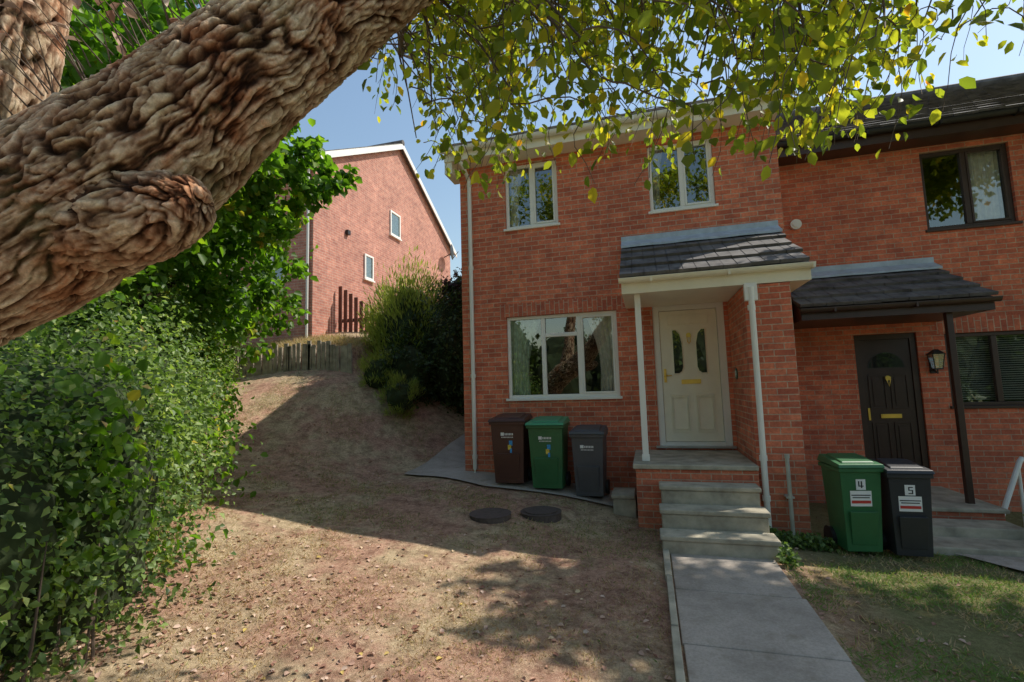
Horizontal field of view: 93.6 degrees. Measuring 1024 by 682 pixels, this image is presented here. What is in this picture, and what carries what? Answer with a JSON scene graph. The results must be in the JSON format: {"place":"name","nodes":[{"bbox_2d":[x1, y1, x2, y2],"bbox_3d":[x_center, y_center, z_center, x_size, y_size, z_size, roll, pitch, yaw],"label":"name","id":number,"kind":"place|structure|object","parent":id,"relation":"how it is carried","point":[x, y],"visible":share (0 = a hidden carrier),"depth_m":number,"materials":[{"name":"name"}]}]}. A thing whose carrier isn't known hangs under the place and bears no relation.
{"place":"outdoors","nodes":[
{"label":"outdoors","id":0,"kind":"place"},
{"bbox_2d":[220,331,371,366],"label":"bank grass","id":1,"kind":"structure","parent":0,"point":[343,339],"depth_m":12.02,"materials":[{"name":"plant"}]},
{"bbox_2d":[408,434,464,471],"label":"concrete pavement","id":2,"kind":"structure","parent":0,"point":[450,456],"depth_m":8.86,"materials":[{"name":"grey concrete"}]},
{"bbox_2d":[404,471,612,505],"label":"concrete pavement","id":3,"kind":"structure","parent":0,"point":[483,478],"depth_m":7.11,"materials":[{"name":"grey concrete"}]},
{"bbox_2d":[488,413,532,482],"bbox_3d":[0.004,1.611,7.255,0.558,1.023,0.679,-3,-6,13],"label":"wheelie bin","id":4,"kind":"object","parent":3,"relation":"on","point":[510,443],"visible":0.95,"depth_m":7.00,"materials":[{"name":"brown plastic"}]},
{"bbox_2d":[525,416,570,488],"bbox_3d":[0.554,1.627,7.056,0.558,1.023,0.679,-3,-6,16],"label":"wheelie bin","id":5,"kind":"object","parent":3,"relation":"on","point":[548,440],"visible":1,"depth_m":6.81,"materials":[{"name":"green plastic"}]},
{"bbox_2d":[569,424,609,496],"bbox_3d":[1.125,1.707,6.886,0.496,0.987,0.606,-3,-6,17],"label":"wheelie bin","id":6,"kind":"object","parent":3,"relation":"on","point":[589,446],"visible":1,"depth_m":6.66,"materials":[{"name":"grey plastic"}]},
{"bbox_2d":[0,330,1023,681],"bbox_3d":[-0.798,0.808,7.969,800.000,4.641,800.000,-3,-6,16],"label":"ground","id":7,"kind":"structure","parent":0,"point":[384,450],"depth_m":4.14,"materials":[{"name":"brown soil"}]},
{"bbox_2d":[0,248,267,681],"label":"hedge","id":8,"kind":"object","parent":7,"relation":"on","point":[102,432],"visible":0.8,"depth_m":3.10,"materials":[{"name":"green plant"}]},
{"bbox_2d":[51,0,362,374],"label":"sycamore tree","id":9,"kind":"object","parent":7,"relation":"on","point":[252,219],"visible":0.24,"depth_m":6.92,"materials":[{"name":"green plant"}]},
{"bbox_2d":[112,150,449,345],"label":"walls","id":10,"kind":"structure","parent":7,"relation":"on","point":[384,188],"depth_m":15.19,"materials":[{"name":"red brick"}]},
{"bbox_2d":[257,253,284,286],"bbox_3d":[-6.658,-1.943,13.248,1.060,1.033,0.135,-3,-6,16],"label":"frame","id":11,"kind":"object","parent":10,"relation":"attached to","point":[272,258],"visible":0.09,"depth_m":13.26,"materials":[{"name":"white plastic"}]},
{"bbox_2d":[273,258,282,283],"bbox_3d":[-6.343,-1.590,14.308,2.000,1.850,2.070,-3,-6,16],"label":"room","id":12,"kind":"object","parent":10,"relation":"in","point":[278,273],"depth_m":14.92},
{"bbox_2d":[363,253,374,282],"bbox_3d":[-4.577,-2.336,15.425,0.078,0.850,0.580,-3,-6,16],"label":"gable window","id":13,"kind":"structure","parent":10,"relation":"attached to","point":[369,268],"depth_m":15.44,"materials":[{"name":"white plastic"}]},
{"bbox_2d":[296,140,456,336],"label":"trim","id":14,"kind":"structure","parent":10,"relation":"on","point":[394,145],"depth_m":16.82,"materials":[{"name":"plastic"}]},
{"bbox_2d":[389,210,401,240],"bbox_3d":[-4.173,-4.139,17.246,0.078,0.930,0.780,-3,-6,16],"label":"gable window","id":15,"kind":"structure","parent":10,"relation":"attached to","point":[395,225],"depth_m":17.27,"materials":[{"name":"white plastic"}]},
{"bbox_2d":[444,244,458,259],"bbox_3d":[-2.704,-3.950,21.288,0.484,0.700,0.670,1,-6,-26],"label":"satellite dish","id":16,"kind":"object","parent":10,"relation":"attached to","point":[452,252],"visible":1,"depth_m":21.20,"materials":[{"name":"white metal"}]},
{"bbox_2d":[226,340,352,376],"bbox_3d":[-5.631,0.625,11.670,4.029,1.179,0.040,-3,-6,16],"label":"timber retaining fence","id":17,"kind":"object","parent":7,"relation":"on","point":[334,357],"visible":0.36,"depth_m":11.49,"materials":[{"name":"wood"}]},
{"bbox_2d":[338,286,372,332],"bbox_3d":[-4.205,-0.578,13.476,1.550,2.050,0.070,-3,-6,16],"label":"slatted garden fence","id":18,"kind":"object","parent":7,"relation":"on","point":[350,320],"visible":0.36,"depth_m":13.57,"materials":[{"name":"brown wood"}]},
{"bbox_2d":[353,348,425,420],"bbox_3d":[-2.710,0.926,10.564,2.023,1.669,1.110,-7,-8,44],"label":"conifer shrub","id":19,"kind":"object","parent":7,"relation":"on","point":[400,398],"visible":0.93,"depth_m":10.19,"materials":[{"name":"green plant"}]},
{"bbox_2d":[357,242,458,379],"bbox_3d":[-2.717,-0.548,12.163,2.783,3.748,2.344,-7,-8,42],"label":"willow shrub","id":20,"kind":"object","parent":7,"relation":"on","point":[389,321],"visible":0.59,"depth_m":11.52,"materials":[{"name":"green plant"}]},
{"bbox_2d":[378,267,463,420],"bbox_3d":[-1.214,0.079,11.960,4.328,4.376,2.653,1,-6,-22],"label":"laurel bush","id":21,"kind":"object","parent":7,"relation":"on","point":[440,367],"visible":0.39,"depth_m":11.07,"materials":[{"name":"green plant"}]},
{"bbox_2d":[437,267,461,309],"bbox_3d":[-1.231,-1.221,12.033,1.409,1.526,1.316,1,-6,-29],"label":"purple leaf shrub","id":22,"kind":"object","parent":7,"relation":"on","point":[456,284],"visible":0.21,"depth_m":11.76,"materials":[{"name":"purple plant"}]},
{"bbox_2d":[469,508,510,523],"bbox_3d":[-0.259,2.176,5.816,0.512,0.185,0.512,-3,-6,16],"label":"manhole cover","id":23,"kind":"object","parent":7,"relation":"on","point":[491,515],"visible":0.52,"depth_m":5.71,"materials":[{"name":"metal"}]},
{"bbox_2d":[0,0,1023,347],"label":"cherry tree","id":24,"kind":"object","parent":7,"relation":"on","point":[160,146],"visible":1,"depth_m":1.73,"materials":[{"name":"green plant"}]},
{"bbox_2d":[5,403,1023,681],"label":"fallen leaves","id":25,"kind":"object","parent":7,"relation":"on","point":[259,653],"visible":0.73,"depth_m":3.40,"materials":[{"name":"brown plant"}]},
{"bbox_2d":[520,506,561,522],"bbox_3d":[0.362,2.202,5.951,0.513,0.218,0.513,-3,-6,16],"label":"manhole cover","id":26,"kind":"object","parent":7,"relation":"on","point":[545,514],"visible":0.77,"depth_m":5.82,"materials":[{"name":"metal"}]},
{"bbox_2d":[460,123,811,534],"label":"walls","id":27,"kind":"structure","parent":7,"relation":"on","point":[570,263],"depth_m":7.45,"materials":[{"name":"red brick"}]},
{"bbox_2d":[509,166,553,226],"bbox_3d":[0.632,-2.050,9.038,1.890,1.950,2.070,-3,-6,16],"label":"room","id":28,"kind":"object","parent":27,"relation":"in","point":[544,194],"visible":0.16,"depth_m":9.85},
{"bbox_2d":[504,160,559,231],"bbox_3d":[0.318,-2.403,7.977,0.950,1.133,0.135,-3,-6,16],"label":"frame","id":29,"kind":"object","parent":27,"relation":"attached to","point":[534,223],"visible":0.87,"depth_m":7.96,"materials":[{"name":"white plastic"}]},
{"bbox_2d":[510,170,522,226],"bbox_3d":[0.095,-2.367,8.159,0.240,1.100,0.040,-3,-6,16],"label":"curtain","id":30,"kind":"object","parent":29,"relation":"hanging from","point":[515,186],"visible":0.68,"depth_m":8.17,"materials":[{"name":"white fabric"}]},
{"bbox_2d":[506,310,622,400],"bbox_3d":[0.782,0.246,7.607,1.830,1.363,0.135,-3,-6,16],"label":"frame","id":31,"kind":"object","parent":27,"relation":"attached to","point":[583,394],"visible":0.99,"depth_m":7.57,"materials":[{"name":"white plastic"}]},
{"bbox_2d":[511,319,540,394],"bbox_3d":[0.249,0.300,7.875,0.520,1.330,0.040,-3,-6,16],"label":"curtain","id":32,"kind":"object","parent":31,"relation":"hanging from","point":[523,333],"visible":0.88,"depth_m":7.90,"materials":[{"name":"white fabric"}]},
{"bbox_2d":[587,316,614,390],"bbox_3d":[1.409,0.235,7.553,0.450,1.330,0.040,-3,-6,16],"label":"curtain","id":33,"kind":"object","parent":31,"relation":"hanging from","point":[601,327],"visible":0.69,"depth_m":7.55,"materials":[{"name":"white fabric"}]},
{"bbox_2d":[529,317,600,394],"bbox_3d":[1.097,0.600,8.667,2.770,2.180,2.070,-3,-6,16],"label":"room","id":34,"kind":"object","parent":27,"relation":"in","point":[562,366],"depth_m":9.77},
{"bbox_2d":[440,93,779,184],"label":"roof","id":35,"kind":"structure","parent":27,"relation":"attached to","point":[622,135],"depth_m":7.41,"materials":[{"name":"tile"}]},
{"bbox_2d":[454,153,771,528],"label":"downpipes","id":36,"kind":"object","parent":27,"relation":"attached to","point":[763,458],"visible":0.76,"depth_m":5.65,"materials":[{"name":"white plastic"}]},
{"bbox_2d":[650,145,708,208],"bbox_3d":[2.889,-2.157,8.409,1.940,1.910,2.070,-3,-6,16],"label":"room","id":37,"kind":"object","parent":27,"relation":"in","point":[696,183],"visible":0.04,"depth_m":9.22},
{"bbox_2d":[647,139,718,214],"bbox_3d":[2.574,-2.510,7.348,1.000,1.093,0.135,-3,-6,16],"label":"frame","id":38,"kind":"object","parent":27,"relation":"attached to","point":[684,205],"visible":0.97,"depth_m":7.32,"materials":[{"name":"white plastic"}]},
{"bbox_2d":[651,150,661,209],"bbox_3d":[2.299,-2.471,7.545,0.180,1.060,0.040,-3,-6,16],"label":"curtain","id":39,"kind":"object","parent":38,"relation":"hanging from","point":[656,196],"visible":0.59,"depth_m":7.56,"materials":[{"name":"white fabric"}]},
{"bbox_2d":[652,302,736,448],"bbox_3d":[2.619,0.488,7.052,1.080,2.118,0.160,-3,-6,16],"label":"front door","id":40,"kind":"structure","parent":27,"relation":"attached to","point":[692,373],"depth_m":7.07,"materials":[{"name":"white plastic"}]},
{"bbox_2d":[618,220,815,308],"bbox_3d":[2.586,-1.171,6.484,2.220,1.130,1.363,-3,-6,16],"label":"porch canopy","id":41,"kind":"object","parent":27,"relation":"attached to","point":[708,265],"visible":1,"depth_m":6.22,"materials":[{"name":"grey tile"}]},
{"bbox_2d":[784,454,795,539],"bbox_3d":[3.116,1.792,5.397,0.080,1.030,0.135,-3,-6,16],"label":"vent pipe","id":42,"kind":"object","parent":27,"relation":"attached to","point":[789,496],"visible":0.86,"depth_m":5.35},
{"bbox_2d":[662,545,685,681],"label":"path edging","id":43,"kind":"object","parent":7,"relation":"on","point":[678,660],"visible":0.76,"depth_m":3.35,"materials":[{"name":"concrete"}]},
{"bbox_2d":[611,450,780,561],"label":"front steps","id":44,"kind":"structure","parent":7,"relation":"on","point":[700,502],"depth_m":5.33,"materials":[{"name":"grey concrete"}]},
{"bbox_2d":[634,282,757,460],"bbox_3d":[2.272,0.408,5.893,1.420,2.120,0.295,-3,-6,16],"label":"porch post","id":45,"kind":"object","parent":44,"relation":"on","point":[644,428],"visible":0.99,"depth_m":6.11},
{"bbox_2d":[769,526,838,571],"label":"ivy weeds","id":46,"kind":"object","parent":7,"relation":"on","point":[802,540],"visible":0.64,"depth_m":5.12,"materials":[{"name":"green plant"}]},
{"bbox_2d":[817,453,884,551],"bbox_3d":[3.631,1.718,5.142,0.434,0.987,0.533,-3,-6,9],"label":"wheelie bin","id":47,"kind":"object","parent":7,"relation":"on","point":[852,484],"visible":0.98,"depth_m":4.95,"materials":[{"name":"green plastic"}]},
{"bbox_2d":[779,133,1023,511],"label":"walls","id":48,"kind":"structure","parent":7,"relation":"on","point":[866,208],"depth_m":7.22,"materials":[{"name":"red brick"}]},
{"bbox_2d":[790,219,801,229],"bbox_3d":[4.493,-1.845,7.611,0.160,0.160,0.074,-3,-6,16],"label":"extractor vent","id":49,"kind":"object","parent":48,"relation":"attached to","point":[795,224],"visible":1,"depth_m":7.58,"materials":[{"name":"white plastic"}]},
{"bbox_2d":[853,333,929,468],"bbox_3d":[5.609,0.922,7.136,0.796,2.058,0.102,-3,-6,16],"label":"front door","id":50,"kind":"structure","parent":48,"relation":"attached to","point":[891,407],"depth_m":7.14,"materials":[{"name":"black wood"}]},
{"bbox_2d":[791,257,1002,328],"bbox_3d":[5.031,-0.761,6.726,2.170,0.960,1.304,-3,-6,16],"label":"porch canopy","id":51,"kind":"object","parent":48,"relation":"attached to","point":[916,290],"visible":0.89,"depth_m":6.48,"materials":[{"name":"grey tile"}]},
{"bbox_2d":[776,72,1023,165],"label":"roof","id":52,"kind":"structure","parent":48,"relation":"on","point":[982,108],"depth_m":7.27,"materials":[{"name":"tile"}]},
{"bbox_2d":[926,349,945,373],"bbox_3d":[6.078,0.296,6.896,0.170,0.350,0.214,-3,-6,16],"label":"wall lantern","id":53,"kind":"object","parent":48,"relation":"attached to","point":[932,365],"depth_m":6.87,"materials":[{"name":"black plastic"}]},
{"bbox_2d":[922,150,1006,226],"bbox_3d":[7.017,-1.899,8.156,2.090,2.050,2.070,-3,-6,16],"label":"room","id":54,"kind":"object","parent":48,"relation":"attached to","point":[943,191],"visible":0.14,"depth_m":8.90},
{"bbox_2d":[919,143,1022,232],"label":"frame","id":55,"kind":"object","parent":48,"relation":"attached to","point":[966,191],"visible":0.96,"depth_m":7.07,"materials":[{"name":"plastic"}]},
{"bbox_2d":[967,150,1004,220],"bbox_3d":[6.989,-2.245,7.136,0.440,1.200,0.040,-3,-6,16],"label":"curtain","id":56,"kind":"object","parent":55,"relation":"hanging from","point":[986,186],"visible":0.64,"depth_m":7.13,"materials":[{"name":"white fabric"}]},
{"bbox_2d":[944,330,1023,408],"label":"frame","id":57,"kind":"object","parent":48,"relation":"attached to","point":[999,402],"visible":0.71,"depth_m":6.83,"materials":[{"name":"black plastic"}]},
{"bbox_2d":[955,334,1023,401],"bbox_3d":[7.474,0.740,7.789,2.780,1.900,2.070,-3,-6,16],"label":"blind","id":58,"kind":"object","parent":48,"relation":"in","point":[991,368],"depth_m":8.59,"materials":[{"name":"grey plastic"}]},
{"bbox_2d":[871,458,934,556],"bbox_3d":[4.052,1.724,5.001,0.413,0.951,0.509,-3,-6,14],"label":"wheelie bin","id":59,"kind":"object","parent":7,"relation":"on","point":[907,524],"visible":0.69,"depth_m":4.82,"materials":[{"name":"grey plastic"}]},
{"bbox_2d":[943,312,974,503],"bbox_3d":[5.571,0.810,5.995,0.070,2.380,0.070,-3,-6,16],"label":"porch post","id":60,"kind":"object","parent":7,"relation":"on","point":[959,411],"visible":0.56,"depth_m":5.97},
{"bbox_2d":[931,486,1023,556],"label":"front steps","id":61,"kind":"structure","parent":7,"relation":"on","point":[978,527],"depth_m":5.35,"materials":[{"name":"grey concrete"}]},
{"bbox_2d":[1001,456,1023,523],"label":"handrail","id":62,"kind":"object","parent":61,"relation":"on","point":[1016,474],"visible":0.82,"depth_m":5.83,"materials":[{"name":"white metal"}]},
{"bbox_2d":[98,0,1023,281],"label":"sky","id":63,"kind":"structure","parent":0,"point":[348,117],"materials":[{"name":"blue"}]},
{"bbox_2d":[671,553,864,681],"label":"concrete path","id":64,"kind":"structure","parent":0,"point":[749,620],"depth_m":3.34,"materials":[{"name":"grey concrete"}]},
{"bbox_2d":[776,532,1023,681],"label":"green grass","id":65,"kind":"structure","parent":0,"point":[936,597],"depth_m":3.88,"materials":[{"name":"green plant"}]},
{"bbox_2d":[955,553,1023,570],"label":"concrete path","id":66,"kind":"structure","parent":0,"point":[1017,563],"depth_m":4.76,"materials":[{"name":"grey concrete"}]}
]}

